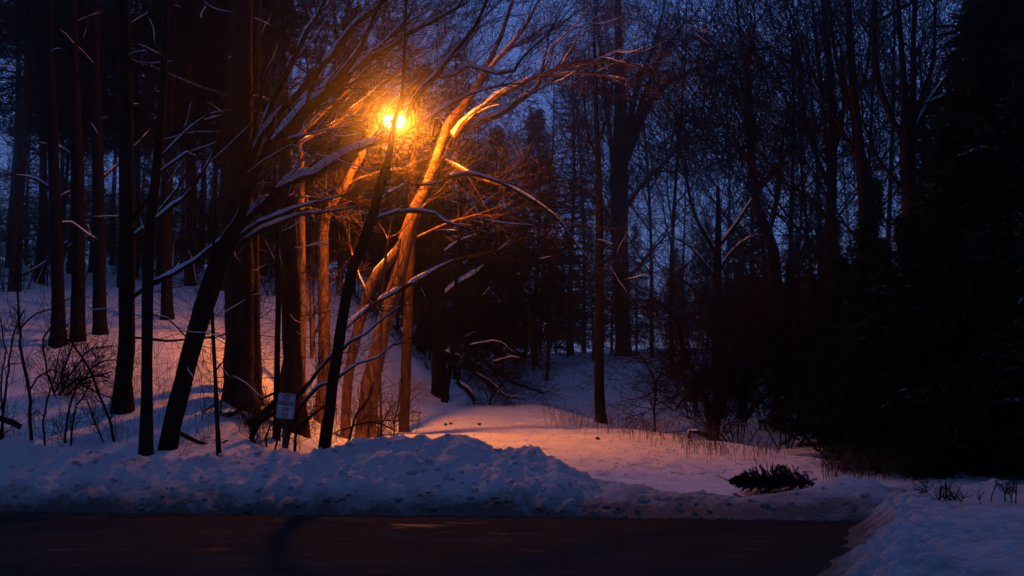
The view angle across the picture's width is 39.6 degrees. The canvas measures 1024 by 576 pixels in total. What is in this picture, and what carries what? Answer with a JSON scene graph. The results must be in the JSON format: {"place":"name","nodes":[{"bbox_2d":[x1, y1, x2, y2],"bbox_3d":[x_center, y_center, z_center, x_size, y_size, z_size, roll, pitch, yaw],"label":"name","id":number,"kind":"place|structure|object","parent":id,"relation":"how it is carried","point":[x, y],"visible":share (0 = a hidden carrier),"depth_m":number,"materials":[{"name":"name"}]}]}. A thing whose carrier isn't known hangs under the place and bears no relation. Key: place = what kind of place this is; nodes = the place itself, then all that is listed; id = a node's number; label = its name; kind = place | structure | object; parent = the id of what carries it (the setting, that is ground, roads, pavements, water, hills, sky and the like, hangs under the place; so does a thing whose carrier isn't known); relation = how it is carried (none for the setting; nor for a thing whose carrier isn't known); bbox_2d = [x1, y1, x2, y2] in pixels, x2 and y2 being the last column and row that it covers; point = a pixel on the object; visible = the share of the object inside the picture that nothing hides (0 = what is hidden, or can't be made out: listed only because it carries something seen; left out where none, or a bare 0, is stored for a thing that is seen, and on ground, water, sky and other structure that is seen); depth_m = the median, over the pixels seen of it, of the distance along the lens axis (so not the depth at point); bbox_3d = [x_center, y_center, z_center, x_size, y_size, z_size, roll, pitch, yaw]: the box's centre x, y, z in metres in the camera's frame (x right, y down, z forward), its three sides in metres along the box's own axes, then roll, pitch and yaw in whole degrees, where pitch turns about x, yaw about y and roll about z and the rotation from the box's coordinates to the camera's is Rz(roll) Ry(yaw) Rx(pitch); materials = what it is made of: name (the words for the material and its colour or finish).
{"place":"outdoors","nodes":[
{"label":"outdoors","id":0,"kind":"place"},
{"bbox_2d":[0,511,860,575],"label":"road","id":1,"kind":"structure","parent":0,"point":[86,544],"depth_m":16.52,"materials":[{"name":"asphalt"}]},
{"bbox_2d":[0,0,962,355],"label":"sky","id":2,"kind":"structure","parent":0,"point":[512,53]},
{"bbox_2d":[0,265,1023,495],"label":"snowy ground","id":3,"kind":"structure","parent":0,"point":[583,442],"depth_m":33.85,"materials":[{"name":"snow"}]},
{"bbox_2d":[0,299,34,439],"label":"sapling","id":4,"kind":"object","parent":3,"relation":"on","point":[3,412],"visible":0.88,"depth_m":25.76,"materials":[{"name":"black plant"}]},
{"bbox_2d":[0,163,91,289],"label":"bare brush","id":5,"kind":"object","parent":3,"relation":"on","point":[3,234],"visible":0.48,"depth_m":53.58,"materials":[{"name":"black plant"}]},
{"bbox_2d":[0,126,117,291],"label":"bare brush","id":6,"kind":"object","parent":3,"relation":"on","point":[28,230],"visible":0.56,"depth_m":47.55,"materials":[{"name":"black plant"}]},
{"bbox_2d":[0,223,126,443],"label":"sapling","id":7,"kind":"object","parent":3,"relation":"on","point":[29,388],"visible":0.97,"depth_m":25.50,"materials":[{"name":"black plant"}]},
{"bbox_2d":[0,0,133,47],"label":"tall pine","id":8,"kind":"object","parent":3,"relation":"on","point":[55,2],"visible":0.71,"depth_m":42.38,"materials":[{"name":"black plant"}]},
{"bbox_2d":[0,0,145,283],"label":"tall pine","id":9,"kind":"object","parent":3,"relation":"on","point":[40,99],"visible":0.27,"depth_m":62.48,"materials":[{"name":"brown plant"}]},
{"bbox_2d":[0,0,147,291],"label":"tall pine","id":10,"kind":"object","parent":3,"relation":"on","point":[27,47],"visible":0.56,"depth_m":48.64,"materials":[{"name":"brown plant"}]},
{"bbox_2d":[0,0,149,273],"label":"tall pine","id":11,"kind":"object","parent":3,"relation":"on","point":[66,143],"visible":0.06,"depth_m":70.71,"materials":[{"name":"black plant"}]},
{"bbox_2d":[20,292,140,397],"bbox_3d":[-8.734,1.246,28.953,2.718,2.316,1.647,0,-5,0],"label":"shrub","id":12,"kind":"object","parent":3,"relation":"on","point":[75,365],"visible":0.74,"depth_m":28.96,"materials":[{"name":"black plant"}]},
{"bbox_2d":[44,317,123,442],"bbox_3d":[-7.846,1.778,25.972,1.562,2.535,0.933,0,-5,0],"label":"shrub","id":13,"kind":"object","parent":3,"relation":"on","point":[104,408],"visible":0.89,"depth_m":25.92,"materials":[{"name":"black plant"}]},
{"bbox_2d":[0,0,184,241],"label":"bare tree","id":14,"kind":"object","parent":3,"relation":"on","point":[68,160],"visible":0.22,"depth_m":60.87,"materials":[{"name":"black plant"}]},
{"bbox_2d":[0,0,208,341],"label":"pine tree","id":15,"kind":"object","parent":3,"relation":"on","point":[78,235],"visible":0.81,"depth_m":34.72,"materials":[{"name":"brown plant"}]},
{"bbox_2d":[0,0,208,334],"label":"pine tree","id":16,"kind":"object","parent":3,"relation":"on","point":[98,257],"visible":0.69,"depth_m":35.93,"materials":[{"name":"brown plant"}]},
{"bbox_2d":[0,0,210,347],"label":"pine tree","id":17,"kind":"object","parent":3,"relation":"on","point":[53,187],"visible":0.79,"depth_m":34.19,"materials":[{"name":"brown plant"}]},
{"bbox_2d":[0,0,264,287],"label":"bare tree","id":18,"kind":"object","parent":3,"relation":"on","point":[136,83],"visible":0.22,"depth_m":56.56,"materials":[{"name":"black plant"}]},
{"bbox_2d":[59,0,220,277],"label":"tall pine","id":19,"kind":"object","parent":3,"relation":"on","point":[136,154],"visible":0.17,"depth_m":66.54,"materials":[{"name":"black plant"}]},
{"bbox_2d":[104,0,226,319],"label":"pine tree","id":20,"kind":"object","parent":3,"relation":"on","point":[168,298],"visible":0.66,"depth_m":38.80,"materials":[{"name":"brown plant"}]},
{"bbox_2d":[36,0,337,414],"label":"pine tree","id":21,"kind":"object","parent":3,"relation":"on","point":[127,293],"visible":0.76,"depth_m":27.83,"materials":[{"name":"brown plant"}]},
{"bbox_2d":[78,0,305,285],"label":"tall pine","id":22,"kind":"object","parent":3,"relation":"on","point":[192,210],"visible":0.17,"depth_m":52.41,"materials":[{"name":"black plant"}]},
{"bbox_2d":[70,0,325,455],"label":"slender tree","id":23,"kind":"object","parent":3,"relation":"on","point":[146,444],"visible":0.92,"depth_m":25.28,"materials":[{"name":"brown plant"}]},
{"bbox_2d":[131,0,297,413],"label":"pine tree","id":24,"kind":"object","parent":3,"relation":"on","point":[233,285],"visible":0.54,"depth_m":28.95,"materials":[{"name":"brown plant"}]},
{"bbox_2d":[112,0,329,404],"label":"pine tree","id":25,"kind":"object","parent":3,"relation":"on","point":[257,65],"visible":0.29,"depth_m":30.33,"materials":[{"name":"brown plant"}]},
{"bbox_2d":[105,0,343,290],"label":"tall pine","id":26,"kind":"object","parent":3,"relation":"on","point":[222,39],"visible":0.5,"depth_m":48.60,"materials":[{"name":"black plant"}]},
{"bbox_2d":[96,81,366,455],"bbox_3d":[-5.129,-0.174,25.243,4.822,6.820,3.478,0,-5,0],"label":"slender tree","id":27,"kind":"object","parent":3,"relation":"on","point":[216,410],"visible":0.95,"depth_m":25.01,"materials":[{"name":"brown plant"}]},
{"bbox_2d":[135,0,343,156],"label":"tall pine","id":28,"kind":"object","parent":3,"relation":"on","point":[205,102],"visible":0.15,"depth_m":58.52,"materials":[{"name":"black plant"}]},
{"bbox_2d":[171,39,401,440],"bbox_3d":[-4.463,-0.779,27.973,4.442,7.936,3.297,2,-5,-17],"label":"slender tree","id":29,"kind":"object","parent":3,"relation":"on","point":[277,264],"visible":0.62,"depth_m":27.51,"materials":[{"name":"brown plant"}]},
{"bbox_2d":[231,335,373,452],"bbox_3d":[-3.914,2.101,26.498,2.697,2.479,1.312,0,-5,0],"label":"bush","id":30,"kind":"object","parent":3,"relation":"on","point":[268,415],"visible":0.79,"depth_m":26.47,"materials":[{"name":"black plant"}]},
{"bbox_2d":[202,34,408,438],"bbox_3d":[-4.679,-1.028,29.529,4.237,8.434,3.560,-4,-6,42],"label":"broken tree","id":31,"kind":"object","parent":3,"relation":"on","point":[295,345],"visible":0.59,"depth_m":29.38,"materials":[{"name":"black plant"}]},
{"bbox_2d":[162,0,531,284],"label":"bare tree","id":32,"kind":"object","parent":3,"relation":"on","point":[339,141],"visible":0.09,"depth_m":63.13,"materials":[{"name":"brown plant"}]},
{"bbox_2d":[305,5,395,291],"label":"evergreen tree","id":33,"kind":"object","parent":3,"relation":"on","point":[349,51],"visible":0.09,"depth_m":70.63,"materials":[{"name":"black plant"}]},
{"bbox_2d":[301,143,401,438],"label":"lit tree","id":34,"kind":"object","parent":3,"relation":"on","point":[347,393],"visible":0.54,"depth_m":33.78,"materials":[{"name":"brown plant"}]},
{"bbox_2d":[259,139,452,294],"bbox_3d":[-7.347,-2.454,59.080,8.828,6.831,8.596,2,-5,-27],"label":"bare brush","id":35,"kind":"object","parent":3,"relation":"on","point":[366,195],"visible":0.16,"depth_m":57.44,"materials":[{"name":"black plant"}]},
{"bbox_2d":[263,130,477,295],"bbox_3d":[-5.457,-2.634,49.572,8.112,6.277,7.898,1,-5,-13],"label":"bare brush","id":36,"kind":"object","parent":3,"relation":"on","point":[392,242],"visible":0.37,"depth_m":50.35,"materials":[{"name":"black plant"}]},
{"bbox_2d":[259,35,493,423],"bbox_3d":[-3.141,-1.484,35.177,5.645,10.143,3.288,-2,-5,18],"label":"lit tree","id":37,"kind":"object","parent":3,"relation":"on","point":[325,306],"visible":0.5,"depth_m":34.69,"materials":[{"name":"brown plant"}]},
{"bbox_2d":[158,0,602,450],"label":"forked tree","id":38,"kind":"object","parent":3,"relation":"on","point":[351,63],"visible":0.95,"depth_m":25.76,"materials":[{"name":"brown plant"}]},
{"bbox_2d":[306,0,456,280],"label":"evergreen tree","id":39,"kind":"object","parent":3,"relation":"on","point":[381,136],"visible":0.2,"depth_m":64.51,"materials":[{"name":"green plant"}]},
{"bbox_2d":[342,348,430,438],"bbox_3d":[-2.693,2.462,31.411,2.079,2.393,1.088,0,-5,0],"label":"shrub","id":40,"kind":"object","parent":3,"relation":"on","point":[393,423],"visible":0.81,"depth_m":31.37,"materials":[{"name":"brown plant"}]},
{"bbox_2d":[378,91,419,432],"bbox_3d":[-2.750,-0.829,34.465,0.700,8.726,3.321,0,-5,2],"label":"street lamp","id":41,"kind":"object","parent":3,"relation":"on","point":[406,356],"visible":0.44,"depth_m":35.73,"materials":[{"name":"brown wood"}]},
{"bbox_2d":[265,0,534,301],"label":"bare tree","id":42,"kind":"object","parent":3,"relation":"on","point":[436,61],"visible":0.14,"depth_m":89.81,"materials":[{"name":"black plant"}]},
{"bbox_2d":[297,0,524,406],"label":"lit tree","id":43,"kind":"object","parent":3,"relation":"on","point":[369,67],"visible":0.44,"depth_m":34.70,"materials":[{"name":"brown plant"}]},
{"bbox_2d":[346,74,482,435],"bbox_3d":[-2.247,-0.641,32.651,3.308,8.666,3.107,0,-5,0],"label":"sapling","id":44,"kind":"object","parent":3,"relation":"on","point":[381,315],"visible":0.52,"depth_m":33.11,"materials":[{"name":"brown plant"}]},
{"bbox_2d":[373,61,472,355],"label":"evergreen tree","id":45,"kind":"object","parent":3,"relation":"on","point":[429,103],"visible":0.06,"depth_m":72.68,"materials":[{"name":"black plant"}]},
{"bbox_2d":[390,276,508,375],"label":"bare brush","id":46,"kind":"object","parent":3,"relation":"on","point":[426,337],"visible":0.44,"depth_m":53.54,"materials":[{"name":"black plant"}]},
{"bbox_2d":[399,38,534,380],"bbox_3d":[-2.801,-3.363,62.152,7.141,15.873,6.054,2,-5,-19],"label":"evergreen tree","id":47,"kind":"object","parent":3,"relation":"on","point":[468,181],"visible":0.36,"depth_m":62.19,"materials":[{"name":"black plant"}]},
{"bbox_2d":[1,339,933,480],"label":"dry weeds","id":48,"kind":"object","parent":3,"relation":"on","point":[828,464],"visible":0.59,"depth_m":28.19,"materials":[{"name":"brown"}]},
{"bbox_2d":[380,233,563,382],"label":"bare brush","id":49,"kind":"object","parent":3,"relation":"on","point":[502,287],"visible":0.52,"depth_m":57.36,"materials":[{"name":"black plant"}]},
{"bbox_2d":[413,199,535,402],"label":"slender tree","id":50,"kind":"object","parent":3,"relation":"on","point":[445,393],"visible":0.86,"depth_m":47.43,"materials":[{"name":"brown plant"}]},
{"bbox_2d":[391,22,566,370],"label":"bare tree","id":51,"kind":"object","parent":3,"relation":"on","point":[516,133],"visible":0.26,"depth_m":71.52,"materials":[{"name":"black plant"}]},
{"bbox_2d":[418,109,549,399],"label":"slender tree","id":52,"kind":"object","parent":3,"relation":"on","point":[438,373],"visible":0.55,"depth_m":48.27,"materials":[{"name":"brown plant"}]},
{"bbox_2d":[448,124,533,375],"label":"evergreen tree","id":53,"kind":"object","parent":3,"relation":"on","point":[500,143],"visible":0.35,"depth_m":70.35,"materials":[{"name":"black plant"}]},
{"bbox_2d":[291,0,707,449],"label":"leaning tree","id":54,"kind":"object","parent":3,"relation":"on","point":[342,324],"visible":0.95,"depth_m":24.86,"materials":[{"name":"brown plant"}]},
{"bbox_2d":[469,207,543,377],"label":"evergreen tree","id":55,"kind":"object","parent":3,"relation":"on","point":[508,286],"visible":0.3,"depth_m":68.14,"materials":[{"name":"black plant"}]},
{"bbox_2d":[441,301,581,407],"bbox_3d":[-0.053,2.654,45.917,4.516,4.524,3.046,0,-5,0],"label":"fallen branch","id":56,"kind":"object","parent":3,"relation":"on","point":[491,385],"visible":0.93,"depth_m":45.88,"materials":[{"name":"black plant"}]},
{"bbox_2d":[0,433,1023,575],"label":"snowbank","id":57,"kind":"object","parent":3,"relation":"on","point":[901,530],"visible":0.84,"depth_m":21.56,"materials":[{"name":"snow"}]},
{"bbox_2d":[714,463,817,493],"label":"discarded evergreen","id":58,"kind":"object","parent":57,"relation":"on","point":[775,479],"visible":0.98,"depth_m":22.74,"materials":[{"name":"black plant"}]},
{"bbox_2d":[499,106,585,364],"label":"evergreen tree","id":59,"kind":"object","parent":3,"relation":"on","point":[538,152],"visible":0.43,"depth_m":76.35,"materials":[{"name":"black plant"}]},
{"bbox_2d":[524,222,584,366],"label":"evergreen tree","id":60,"kind":"object","parent":3,"relation":"on","point":[548,294],"visible":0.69,"depth_m":72.12,"materials":[{"name":"black plant"}]},
{"bbox_2d":[466,0,655,353],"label":"bare tree","id":61,"kind":"object","parent":3,"relation":"on","point":[552,146],"visible":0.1,"depth_m":101.85,"materials":[{"name":"black plant"}]},
{"bbox_2d":[549,227,591,356],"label":"evergreen tree","id":62,"kind":"object","parent":3,"relation":"on","point":[572,273],"visible":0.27,"depth_m":80.19,"materials":[{"name":"black plant"}]},
{"bbox_2d":[354,0,794,437],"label":"lit tree","id":63,"kind":"object","parent":3,"relation":"on","point":[369,377],"visible":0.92,"depth_m":34.16,"materials":[{"name":"brown plant"}]},
{"bbox_2d":[476,32,672,353],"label":"bare tree","id":64,"kind":"object","parent":3,"relation":"on","point":[632,204],"visible":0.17,"depth_m":88.72,"materials":[{"name":"black plant"}]},
{"bbox_2d":[524,33,641,354],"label":"evergreen tree","id":65,"kind":"object","parent":3,"relation":"on","point":[568,212],"visible":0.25,"depth_m":82.62,"materials":[{"name":"black plant"}]},
{"bbox_2d":[563,227,621,361],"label":"evergreen tree","id":66,"kind":"object","parent":3,"relation":"on","point":[591,301],"visible":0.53,"depth_m":76.10,"materials":[{"name":"black plant"}]},
{"bbox_2d":[503,2,688,424],"bbox_3d":[2.326,-2.344,40.620,5.488,12.883,4.083,0,-5,0],"label":"lone tree","id":67,"kind":"object","parent":3,"relation":"on","point":[599,396],"visible":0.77,"depth_m":40.55,"materials":[{"name":"brown plant"}]},
{"bbox_2d":[525,42,722,259],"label":"bare tree","id":68,"kind":"object","parent":3,"relation":"on","point":[662,222],"visible":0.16,"depth_m":88.16,"materials":[{"name":"brown plant"}]},
{"bbox_2d":[609,223,657,355],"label":"evergreen tree","id":69,"kind":"object","parent":3,"relation":"on","point":[634,280],"visible":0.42,"depth_m":80.09,"materials":[{"name":"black plant"}]},
{"bbox_2d":[540,0,766,356],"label":"forked tree","id":70,"kind":"object","parent":3,"relation":"on","point":[658,167],"visible":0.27,"depth_m":80.98,"materials":[{"name":"brown plant"}]},
{"bbox_2d":[505,0,811,357],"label":"bare tree","id":71,"kind":"object","parent":3,"relation":"on","point":[602,156],"visible":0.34,"depth_m":77.28,"materials":[{"name":"black plant"}]},
{"bbox_2d":[589,75,762,346],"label":"bare tree","id":72,"kind":"object","parent":3,"relation":"on","point":[711,193],"visible":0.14,"depth_m":94.91,"materials":[{"name":"black plant"}]},
{"bbox_2d":[533,228,861,445],"bbox_3d":[5.238,1.682,39.537,8.000,6.190,7.789,3,-6,-30],"label":"bare brush","id":73,"kind":"object","parent":3,"relation":"on","point":[655,373],"visible":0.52,"depth_m":38.57,"materials":[{"name":"black plant"}]},
{"bbox_2d":[544,0,852,376],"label":"bare tree","id":74,"kind":"object","parent":3,"relation":"on","point":[667,175],"visible":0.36,"depth_m":62.04,"materials":[{"name":"black plant"}]},
{"bbox_2d":[605,215,807,371],"bbox_3d":[7.301,0.734,54.937,9.053,7.195,9.298,3,-6,-34],"label":"bare brush","id":75,"kind":"object","parent":3,"relation":"on","point":[730,273],"visible":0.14,"depth_m":54.42,"materials":[{"name":"black plant"}]},
{"bbox_2d":[589,247,844,442],"bbox_3d":[5.044,1.415,34.046,6.360,5.032,2.944,0,-5,0],"label":"thicket","id":76,"kind":"object","parent":3,"relation":"on","point":[729,376],"visible":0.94,"depth_m":33.88,"materials":[{"name":"black plant"}]},
{"bbox_2d":[604,243,844,433],"bbox_3d":[7.231,1.576,42.568,8.245,6.380,8.028,4,-6,-36],"label":"bare brush","id":77,"kind":"object","parent":3,"relation":"on","point":[640,335],"visible":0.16,"depth_m":43.37,"materials":[{"name":"black plant"}]},
{"bbox_2d":[606,23,852,418],"bbox_3d":[7.350,-1.979,46.556,8.856,12.984,5.440,0,-5,0],"label":"forked tree","id":78,"kind":"object","parent":3,"relation":"on","point":[719,241],"visible":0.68,"depth_m":46.19,"materials":[{"name":"brown plant"}]},
{"bbox_2d":[644,0,847,267],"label":"bare tree","id":79,"kind":"object","parent":3,"relation":"on","point":[722,143],"visible":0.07,"depth_m":87.13,"materials":[{"name":"black plant"}]},
{"bbox_2d":[572,186,923,451],"bbox_3d":[6.670,0.941,35.858,9.022,7.170,9.266,-2,-5,23],"label":"bare brush","id":80,"kind":"object","parent":3,"relation":"on","point":[794,336],"visible":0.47,"depth_m":34.12,"materials":[{"name":"black plant"}]},
{"bbox_2d":[627,0,879,362],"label":"bare tree","id":81,"kind":"object","parent":3,"relation":"on","point":[839,202],"visible":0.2,"depth_m":67.31,"materials":[{"name":"black plant"}]},
{"bbox_2d":[626,0,918,284],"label":"bare tree","id":82,"kind":"object","parent":3,"relation":"on","point":[813,181],"visible":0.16,"depth_m":59.88,"materials":[{"name":"black plant"}]},
{"bbox_2d":[610,0,946,299],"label":"bare tree","id":83,"kind":"object","parent":3,"relation":"on","point":[792,183],"visible":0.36,"depth_m":50.70,"materials":[{"name":"black plant"}]},
{"bbox_2d":[631,103,925,450],"bbox_3d":[8.612,0.003,36.957,10.038,8.690,9.130,4,-6,-40],"label":"bare brush","id":84,"kind":"object","parent":3,"relation":"on","point":[812,295],"visible":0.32,"depth_m":36.56,"materials":[{"name":"black plant"}]},
{"bbox_2d":[658,188,900,427],"bbox_3d":[8.707,0.683,43.626,8.719,7.548,7.930,-1,-5,8],"label":"bare brush","id":85,"kind":"object","parent":3,"relation":"on","point":[781,286],"visible":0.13,"depth_m":43.24,"materials":[{"name":"black plant"}]},
{"bbox_2d":[685,0,880,423],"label":"forked tree","id":86,"kind":"object","parent":3,"relation":"on","point":[761,218],"visible":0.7,"depth_m":44.47,"materials":[{"name":"brown plant"}]},
{"bbox_2d":[668,38,900,278],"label":"bare tree","id":87,"kind":"object","parent":3,"relation":"on","point":[767,166],"visible":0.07,"depth_m":79.22,"materials":[{"name":"black plant"}]},
{"bbox_2d":[613,0,963,260],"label":"bare tree","id":88,"kind":"object","parent":3,"relation":"on","point":[825,159],"visible":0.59,"depth_m":46.46,"materials":[{"name":"black plant"}]},
{"bbox_2d":[648,0,942,272],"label":"bare tree","id":89,"kind":"object","parent":3,"relation":"on","point":[781,104],"visible":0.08,"depth_m":73.05,"materials":[{"name":"black plant"}]},
{"bbox_2d":[638,0,957,243],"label":"bare tree","id":90,"kind":"object","parent":3,"relation":"on","point":[891,137],"visible":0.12,"depth_m":56.23,"materials":[{"name":"black plant"}]},
{"bbox_2d":[696,0,924,421],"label":"tall tree","id":91,"kind":"object","parent":3,"relation":"on","point":[830,175],"visible":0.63,"depth_m":39.38,"materials":[{"name":"brown plant"}]},
{"bbox_2d":[678,0,960,262],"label":"bare tree","id":92,"kind":"object","parent":3,"relation":"on","point":[871,126],"visible":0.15,"depth_m":53.30,"materials":[{"name":"black plant"}]},
{"bbox_2d":[761,362,878,470],"bbox_3d":[5.730,2.476,25.844,2.248,2.315,1.493,0,-5,0],"label":"shrub","id":93,"kind":"object","parent":3,"relation":"on","point":[838,434],"visible":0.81,"depth_m":25.86,"materials":[{"name":"black plant"}]},
{"bbox_2d":[743,0,928,295],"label":"tall tree","id":94,"kind":"object","parent":3,"relation":"on","point":[864,207],"visible":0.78,"depth_m":36.50,"materials":[{"name":"brown plant"}]},
{"bbox_2d":[809,171,896,430],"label":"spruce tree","id":95,"kind":"object","parent":3,"relation":"on","point":[879,192],"visible":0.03,"depth_m":40.20,"materials":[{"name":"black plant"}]},
{"bbox_2d":[793,0,962,254],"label":"bare tree","id":96,"kind":"object","parent":3,"relation":"on","point":[889,68],"visible":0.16,"depth_m":52.68,"materials":[{"name":"black plant"}]},
{"bbox_2d":[792,0,974,311],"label":"forked tree","id":97,"kind":"object","parent":3,"relation":"on","point":[912,118],"visible":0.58,"depth_m":33.46,"materials":[{"name":"brown plant"}]},
{"bbox_2d":[838,21,956,238],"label":"bare tree","id":98,"kind":"object","parent":3,"relation":"on","point":[891,202],"visible":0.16,"depth_m":48.86,"materials":[{"name":"black plant"}]},
{"bbox_2d":[834,0,1023,482],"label":"spruce tree","id":99,"kind":"object","parent":3,"relation":"on","point":[990,134],"visible":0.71,"depth_m":24.37,"materials":[{"name":"green plant"}]},
{"bbox_2d":[882,116,1023,471],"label":"spruce tree","id":100,"kind":"object","parent":3,"relation":"on","point":[944,131],"visible":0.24,"depth_m":25.40,"materials":[{"name":"black plant"}]},
{"bbox_2d":[899,2,1023,466],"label":"spruce tree","id":101,"kind":"object","parent":3,"relation":"on","point":[959,80],"visible":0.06,"depth_m":27.37,"materials":[{"name":"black plant"}]},
{"bbox_2d":[900,0,1023,481],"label":"spruce tree","id":102,"kind":"object","parent":3,"relation":"on","point":[971,115],"visible":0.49,"depth_m":24.85,"materials":[{"name":"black plant"}]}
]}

